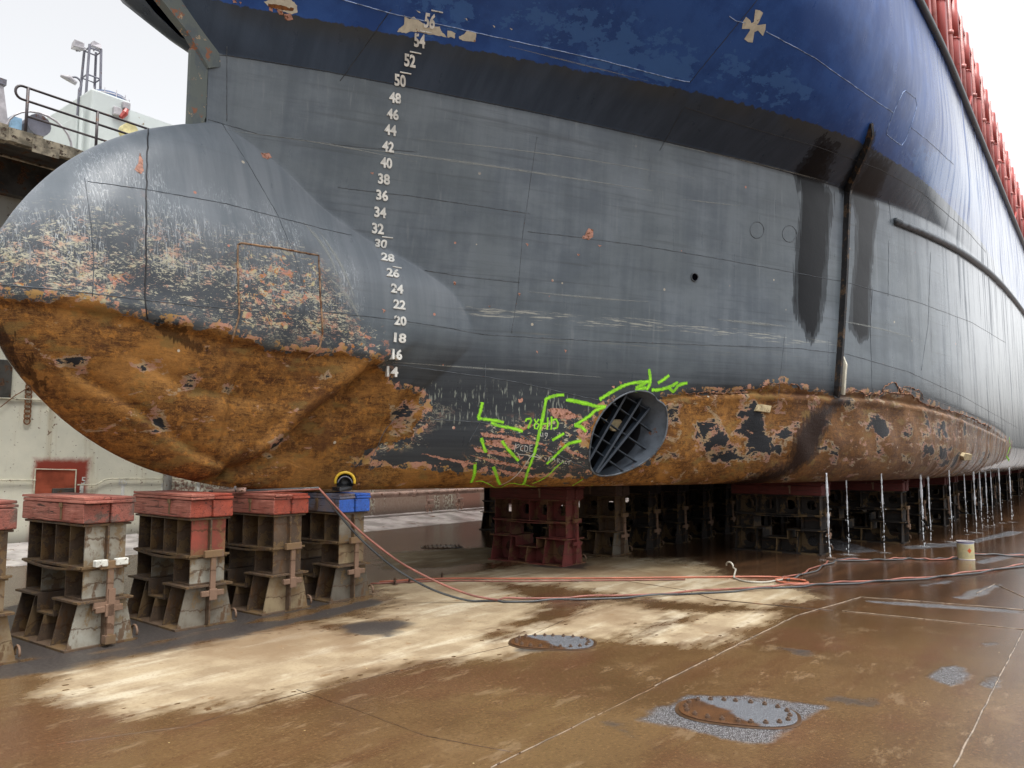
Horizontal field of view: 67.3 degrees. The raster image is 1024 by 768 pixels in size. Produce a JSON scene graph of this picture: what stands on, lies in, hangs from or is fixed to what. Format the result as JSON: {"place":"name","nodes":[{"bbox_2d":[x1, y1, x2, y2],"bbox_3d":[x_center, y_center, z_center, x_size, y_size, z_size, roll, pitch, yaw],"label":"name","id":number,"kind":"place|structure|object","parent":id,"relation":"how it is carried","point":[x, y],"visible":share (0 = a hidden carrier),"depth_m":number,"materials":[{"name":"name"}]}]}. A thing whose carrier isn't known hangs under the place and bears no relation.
{"place":"outdoors","nodes":[
{"label":"outdoors","id":0,"kind":"place"},
{"bbox_2d":[0,78,7,123],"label":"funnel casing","id":1,"kind":"object","parent":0,"point":[3,109],"visible":0.75,"depth_m":13.86,"materials":[{"name":"metal"}]},
{"bbox_2d":[118,123,137,135],"bbox_3d":[-8.188,-4.880,16.508,0.300,1.348,0.520,-4,-7,38],"label":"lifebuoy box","id":2,"kind":"object","parent":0,"point":[128,128],"visible":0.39,"depth_m":16.36,"materials":[{"name":"yellow plastic"}]},
{"bbox_2d":[0,486,1023,767],"bbox_3d":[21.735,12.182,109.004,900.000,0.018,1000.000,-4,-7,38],"label":"dock floor","id":3,"kind":"structure","parent":0,"point":[882,674],"depth_m":6.01,"materials":[{"name":"brown concrete"}]},
{"bbox_2d":[0,499,20,665],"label":"keel block","id":4,"kind":"object","parent":3,"relation":"on","point":[8,517],"depth_m":6.22,"materials":[{"name":"brown metal"}]},
{"bbox_2d":[10,492,138,653],"bbox_3d":[-4.076,1.694,7.184,1.323,1.310,0.640,-4,-7,36],"label":"keel block","id":5,"kind":"object","parent":3,"relation":"on","point":[73,597],"depth_m":6.94,"materials":[{"name":"brown metal"}]},
{"bbox_2d":[127,490,236,631],"bbox_3d":[-3.446,1.778,8.001,1.295,1.299,0.640,-5,-7,40],"label":"keel block","id":6,"kind":"object","parent":3,"relation":"on","point":[179,583],"depth_m":7.74,"materials":[{"name":"brown metal"}]},
{"bbox_2d":[224,492,311,616],"bbox_3d":[-2.894,1.865,8.719,1.307,1.264,0.640,-4,-7,36],"label":"keel block","id":7,"kind":"object","parent":3,"relation":"on","point":[264,546],"depth_m":8.45,"materials":[{"name":"brown metal"}]},
{"bbox_2d":[0,0,1023,491],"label":"cargo ship","id":8,"kind":"object","parent":7,"relation":"on","point":[394,244],"visible":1,"depth_m":10.09,"materials":[{"name":"grey metal"}]},
{"bbox_2d":[843,480,848,554],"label":"water stream","id":9,"kind":"structure","parent":8,"relation":"attached to","point":[847,513],"depth_m":13.29,"materials":[{"name":"white"}]},
{"bbox_2d":[880,473,885,551],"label":"water stream","id":10,"kind":"structure","parent":8,"relation":"attached to","point":[882,505],"depth_m":13.55,"materials":[{"name":"white liquid"}]},
{"bbox_2d":[920,475,927,546],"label":"water stream","id":11,"kind":"structure","parent":8,"relation":"attached to","point":[921,492],"depth_m":14.52,"materials":[{"name":"white liquid"}]},
{"bbox_2d":[927,476,930,543],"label":"water stream","id":12,"kind":"structure","parent":8,"relation":"attached to","point":[929,502],"depth_m":14.98,"materials":[{"name":"white liquid"}]},
{"bbox_2d":[963,474,968,534],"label":"water stream","id":13,"kind":"structure","parent":8,"relation":"attached to","point":[965,501],"depth_m":16.77,"materials":[{"name":"white"}]},
{"bbox_2d":[972,472,976,531],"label":"water stream","id":14,"kind":"structure","parent":8,"relation":"attached to","point":[974,497],"depth_m":17.16,"materials":[{"name":"white liquid"}]},
{"bbox_2d":[979,472,984,527],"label":"water stream","id":15,"kind":"structure","parent":8,"relation":"attached to","point":[980,497],"depth_m":17.83,"materials":[{"name":"white"}]},
{"bbox_2d":[984,472,989,517],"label":"water stream","id":16,"kind":"structure","parent":8,"relation":"attached to","point":[986,491],"depth_m":18.54,"materials":[{"name":"white"}]},
{"bbox_2d":[990,470,994,524],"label":"water stream","id":17,"kind":"structure","parent":8,"relation":"attached to","point":[991,491],"depth_m":18.92,"materials":[{"name":"white"}]},
{"bbox_2d":[998,468,1001,519],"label":"water stream","id":18,"kind":"structure","parent":8,"relation":"attached to","point":[999,490],"depth_m":19.72,"materials":[{"name":"white"}]},
{"bbox_2d":[0,195,628,567],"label":"dock wall","id":19,"kind":"structure","parent":3,"relation":"on","point":[44,448],"depth_m":13.96,"materials":[{"name":"paint"}]},
{"bbox_2d":[6,110,72,146],"bbox_3d":[-8.810,-4.699,14.233,0.470,0.541,1.128,-4,-7,38],"label":"hose reel","id":20,"kind":"object","parent":19,"relation":"on","point":[36,127],"visible":0.72,"depth_m":14.09,"materials":[{"name":"metal"}]},
{"bbox_2d":[0,122,82,199],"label":"walkway platform","id":21,"kind":"structure","parent":19,"relation":"attached to","point":[29,162],"depth_m":13.28,"materials":[{"name":"concrete"}]},
{"bbox_2d":[14,84,146,145],"bbox_3d":[-0.467,-3.594,22.703,0.052,0.900,25.396,-4,-7,38],"label":"handrail","id":22,"kind":"object","parent":21,"relation":"on","point":[28,101],"visible":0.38,"depth_m":13.36,"materials":[{"name":"metal"}]},
{"bbox_2d":[60,75,82,115],"bbox_3d":[-9.696,-5.497,16.827,0.150,2.638,0.452,-4,-7,38],"label":"street lamp","id":23,"kind":"object","parent":19,"relation":"on","point":[70,79],"visible":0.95,"depth_m":16.98,"materials":[{"name":"metal"}]},
{"bbox_2d":[71,39,102,95],"bbox_3d":[-9.737,-5.993,17.477,0.481,3.752,0.700,-4,-7,38],"label":"light mast","id":24,"kind":"object","parent":19,"relation":"on","point":[77,46],"visible":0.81,"depth_m":17.64,"materials":[{"name":"metal"}]},
{"bbox_2d":[43,87,170,150],"bbox_3d":[-9.753,-5.264,19.053,4.368,2.602,3.392,-4,-7,38],"label":"deckhouse","id":25,"kind":"object","parent":19,"relation":"on","point":[111,103],"visible":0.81,"depth_m":17.00,"materials":[{"name":"paint"}]},
{"bbox_2d":[60,116,78,148],"bbox_3d":[-9.881,-5.023,17.115,0.800,1.750,0.058,-4,-7,38],"label":"door","id":26,"kind":"structure","parent":25,"relation":"in","point":[73,123],"depth_m":17.05,"materials":[{"name":"paint"}]},
{"bbox_2d":[367,488,483,511],"bbox_3d":[12.749,4.984,39.925,0.280,0.604,60.800,-4,-7,38],"label":"fire main pipe","id":27,"kind":"object","parent":19,"relation":"attached to","point":[427,493],"visible":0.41,"depth_m":20.58,"materials":[{"name":"red metal"}]},
{"bbox_2d":[292,489,373,603],"bbox_3d":[-2.327,1.917,9.452,1.310,1.300,0.640,-5,-7,39],"label":"keel block","id":28,"kind":"object","parent":3,"relation":"on","point":[333,563],"depth_m":9.16,"materials":[{"name":"brown metal"}]},
{"bbox_2d":[332,471,355,490],"bbox_3d":[-2.001,1.149,9.113,0.278,0.234,0.321,-4,-7,38],"label":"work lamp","id":29,"kind":"object","parent":28,"relation":"on","point":[344,480],"visible":1,"depth_m":9.16,"materials":[{"name":"yellow plastic"}]},
{"bbox_2d":[421,544,462,548],"bbox_3d":[-1.304,3.025,14.351,0.790,0.037,0.550,1,-6,-7],"label":"drain grate","id":30,"kind":"object","parent":3,"relation":"on","point":[441,546],"visible":1,"depth_m":14.29,"materials":[{"name":"metal"}]},
{"bbox_2d":[479,488,546,532],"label":"keel block","id":31,"kind":"object","parent":3,"relation":"on","point":[488,522],"depth_m":17.98,"materials":[{"name":"brown metal"}]},
{"bbox_2d":[370,579,684,583],"bbox_3d":[0.238,2.642,10.342,4.223,0.020,0.174,0,-6,-5],"label":"hose","id":32,"kind":"object","parent":3,"relation":"on","point":[528,580],"visible":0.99,"depth_m":10.31,"materials":[{"name":"red rubber"}]},
{"bbox_2d":[488,486,586,566],"bbox_3d":[0.391,2.242,12.469,1.611,1.234,0.640,-4,-7,38],"label":"keel block","id":33,"kind":"object","parent":3,"relation":"on","point":[512,541],"depth_m":12.29,"materials":[{"name":"red metal"}]},
{"bbox_2d":[508,633,595,650],"bbox_3d":[0.361,2.306,6.907,0.790,0.037,0.550,-1,-6,8],"label":"manhole cover","id":34,"kind":"object","parent":3,"relation":"on","point":[551,642],"visible":1,"depth_m":6.86,"materials":[{"name":"metal"}]},
{"bbox_2d":[545,500,596,524],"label":"keel block","id":35,"kind":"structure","parent":3,"relation":"on","point":[594,502],"depth_m":19.32,"materials":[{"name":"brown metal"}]},
{"bbox_2d":[542,485,632,556],"bbox_3d":[1.316,2.359,13.682,1.602,1.234,0.640,-4,-7,38],"label":"keel block","id":36,"kind":"object","parent":3,"relation":"on","point":[597,540],"depth_m":13.35,"materials":[{"name":"brown metal"}]},
{"bbox_2d":[379,576,808,583],"bbox_3d":[1.099,2.653,10.457,5.720,0.026,0.610,0,-6,2],"label":"hose","id":37,"kind":"object","parent":3,"relation":"on","point":[785,578],"visible":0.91,"depth_m":10.53,"materials":[{"name":"red rubber"}]},
{"bbox_2d":[209,487,1023,602],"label":"hose","id":38,"kind":"object","parent":3,"relation":"on","point":[418,582],"visible":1,"depth_m":9.00,"materials":[{"name":"red rubber"}]},
{"bbox_2d":[219,488,1022,600],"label":"hose","id":39,"kind":"object","parent":3,"relation":"on","point":[402,563],"visible":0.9,"depth_m":9.01,"materials":[{"name":"red rubber"}]},
{"bbox_2d":[213,486,246,491],"bbox_3d":[-3.137,1.166,8.558,0.351,0.081,0.056,0,-6,-4],"label":"hose coupling","id":40,"kind":"object","parent":39,"relation":"attached to","point":[242,489],"visible":0.98,"depth_m":8.54,"materials":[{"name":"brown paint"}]},
{"bbox_2d":[579,485,663,549],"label":"keel block","id":41,"kind":"object","parent":3,"relation":"on","point":[646,519],"depth_m":14.27,"materials":[{"name":"brown metal"}]},
{"bbox_2d":[626,484,691,543],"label":"keel block","id":42,"kind":"object","parent":3,"relation":"on","point":[674,515],"depth_m":15.19,"materials":[{"name":"brown metal"}]},
{"bbox_2d":[642,484,715,538],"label":"keel block","id":43,"kind":"object","parent":3,"relation":"on","point":[700,512],"depth_m":16.14,"materials":[{"name":"brown metal"}]},
{"bbox_2d":[669,484,735,534],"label":"keel block","id":44,"kind":"object","parent":3,"relation":"on","point":[723,509],"depth_m":17.08,"materials":[{"name":"brown metal"}]},
{"bbox_2d":[688,492,753,529],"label":"keel block","id":45,"kind":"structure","parent":3,"relation":"on","point":[749,503],"depth_m":18.14,"materials":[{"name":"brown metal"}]},
{"bbox_2d":[675,696,801,729],"bbox_3d":[1.462,2.122,5.002,0.790,0.037,0.550,-2,-6,18],"label":"manhole cover","id":46,"kind":"object","parent":3,"relation":"on","point":[736,712],"visible":1,"depth_m":4.95,"materials":[{"name":"metal"}]},
{"bbox_2d":[724,494,774,525],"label":"keel block","id":47,"kind":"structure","parent":3,"relation":"on","point":[766,521],"depth_m":18.86,"materials":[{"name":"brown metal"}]},
{"bbox_2d":[726,561,782,582],"bbox_3d":[3.183,2.589,10.601,0.532,0.179,0.892,5,-7,-40],"label":"hose","id":48,"kind":"object","parent":3,"relation":"on","point":[733,567],"visible":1,"depth_m":10.32,"materials":[{"name":"rubber"}]},
{"bbox_2d":[761,500,790,523],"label":"keel block","id":49,"kind":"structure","parent":3,"relation":"on","point":[780,520],"depth_m":19.89,"materials":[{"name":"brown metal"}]},
{"bbox_2d":[731,482,832,555],"bbox_3d":[4.840,2.376,13.860,1.689,1.235,0.640,-4,-7,38],"label":"keel block","id":50,"kind":"object","parent":3,"relation":"on","point":[801,495],"depth_m":13.72,"materials":[{"name":"brown metal"}]},
{"bbox_2d":[776,500,800,520],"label":"keel block","id":51,"kind":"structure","parent":3,"relation":"on","point":[791,503],"depth_m":20.87,"materials":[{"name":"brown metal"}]},
{"bbox_2d":[826,473,830,556],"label":"water stream","id":52,"kind":"structure","parent":3,"relation":"on","point":[828,514],"depth_m":12.52,"materials":[{"name":"white"}]},
{"bbox_2d":[821,557,839,562],"bbox_3d":[5.124,2.821,12.360,0.187,0.076,0.399,-4,-7,38],"label":"water splash","id":53,"kind":"object","parent":3,"relation":"on","point":[831,559],"visible":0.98,"depth_m":12.30,"materials":[{"name":"white liquid"}]},
{"bbox_2d":[826,479,911,543],"bbox_3d":[7.155,2.550,15.663,1.689,1.235,0.640,-4,-7,38],"label":"keel block","id":54,"kind":"object","parent":3,"relation":"on","point":[894,514],"depth_m":15.46,"materials":[{"name":"brown metal"}]},
{"bbox_2d":[844,478,926,533],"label":"keel block","id":55,"kind":"object","parent":3,"relation":"on","point":[915,509],"depth_m":17.26,"materials":[{"name":"brown metal"}]},
{"bbox_2d":[782,553,1023,577],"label":"hose","id":56,"kind":"object","parent":3,"relation":"on","point":[808,569],"visible":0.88,"depth_m":12.46,"materials":[{"name":"red rubber"}]},
{"bbox_2d":[786,553,1023,579],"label":"hose","id":57,"kind":"object","parent":3,"relation":"on","point":[818,569],"visible":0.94,"depth_m":12.44,"materials":[{"name":"red rubber"}]},
{"bbox_2d":[878,477,950,526],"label":"keel block","id":58,"kind":"object","parent":3,"relation":"on","point":[939,506],"depth_m":19.04,"materials":[{"name":"brown metal"}]},
{"bbox_2d":[925,476,959,519],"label":"keel block","id":59,"kind":"object","parent":3,"relation":"on","point":[955,509],"depth_m":20.94,"materials":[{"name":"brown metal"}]},
{"bbox_2d":[926,475,976,514],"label":"keel block","id":60,"kind":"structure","parent":3,"relation":"on","point":[969,490],"depth_m":22.80,"materials":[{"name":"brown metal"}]},
{"bbox_2d":[926,474,982,510],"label":"keel block","id":61,"kind":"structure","parent":3,"relation":"on","point":[966,506],"depth_m":24.73,"materials":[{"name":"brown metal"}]},
{"bbox_2d":[956,540,974,559],"bbox_3d":[7.460,2.731,12.652,0.264,0.297,0.264,-4,-7,38],"label":"paint can","id":62,"kind":"object","parent":3,"relation":"on","point":[965,549],"visible":1,"depth_m":12.56,"materials":[{"name":"beige metal"}]},
{"bbox_2d":[956,473,995,506],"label":"keel block","id":63,"kind":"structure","parent":3,"relation":"on","point":[990,494],"depth_m":26.56,"materials":[{"name":"brown metal"}]},
{"bbox_2d":[0,0,1023,199],"label":"sky","id":64,"kind":"structure","parent":0,"point":[139,62],"materials":[{"name":"white"}]},
{"bbox_2d":[791,501,816,509],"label":"keel block","id":65,"kind":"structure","parent":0,"point":[811,505],"depth_m":21.69,"materials":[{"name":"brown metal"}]},
{"bbox_2d":[830,494,837,501],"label":"keel block","id":66,"kind":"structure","parent":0,"point":[833,497],"depth_m":23.59,"materials":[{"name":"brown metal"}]},
{"bbox_2d":[948,470,953,538],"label":"water stream","id":67,"kind":"structure","parent":0,"point":[950,495],"depth_m":15.32,"materials":[{"name":"white"}]},
{"bbox_2d":[983,472,999,503],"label":"keel block","id":68,"kind":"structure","parent":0,"point":[995,480],"depth_m":28.48,"materials":[{"name":"brown metal"}]},
{"bbox_2d":[976,471,1012,497],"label":"keel block","id":69,"kind":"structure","parent":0,"point":[1001,495],"depth_m":32.29,"materials":[{"name":"brown metal"}]},
{"bbox_2d":[997,471,1009,500],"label":"keel block","id":70,"kind":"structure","parent":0,"point":[1004,490],"depth_m":30.32,"materials":[{"name":"brown metal"}]},
{"bbox_2d":[994,470,1022,493],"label":"keel block","id":71,"kind":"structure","parent":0,"point":[1012,477],"depth_m":36.05,"materials":[{"name":"brown metal"}]},
{"bbox_2d":[1008,468,1012,518],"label":"water stream","id":72,"kind":"structure","parent":0,"point":[1010,489],"depth_m":19.99,"materials":[{"name":"white liquid"}]},
{"bbox_2d":[1002,470,1021,495],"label":"keel block","id":73,"kind":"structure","parent":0,"point":[1016,486],"depth_m":34.09,"materials":[{"name":"brown metal"}]},
{"bbox_2d":[1014,469,1023,491],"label":"keel block","id":74,"kind":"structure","parent":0,"point":[1021,480],"depth_m":37.99,"materials":[{"name":"brown metal"}]}
]}

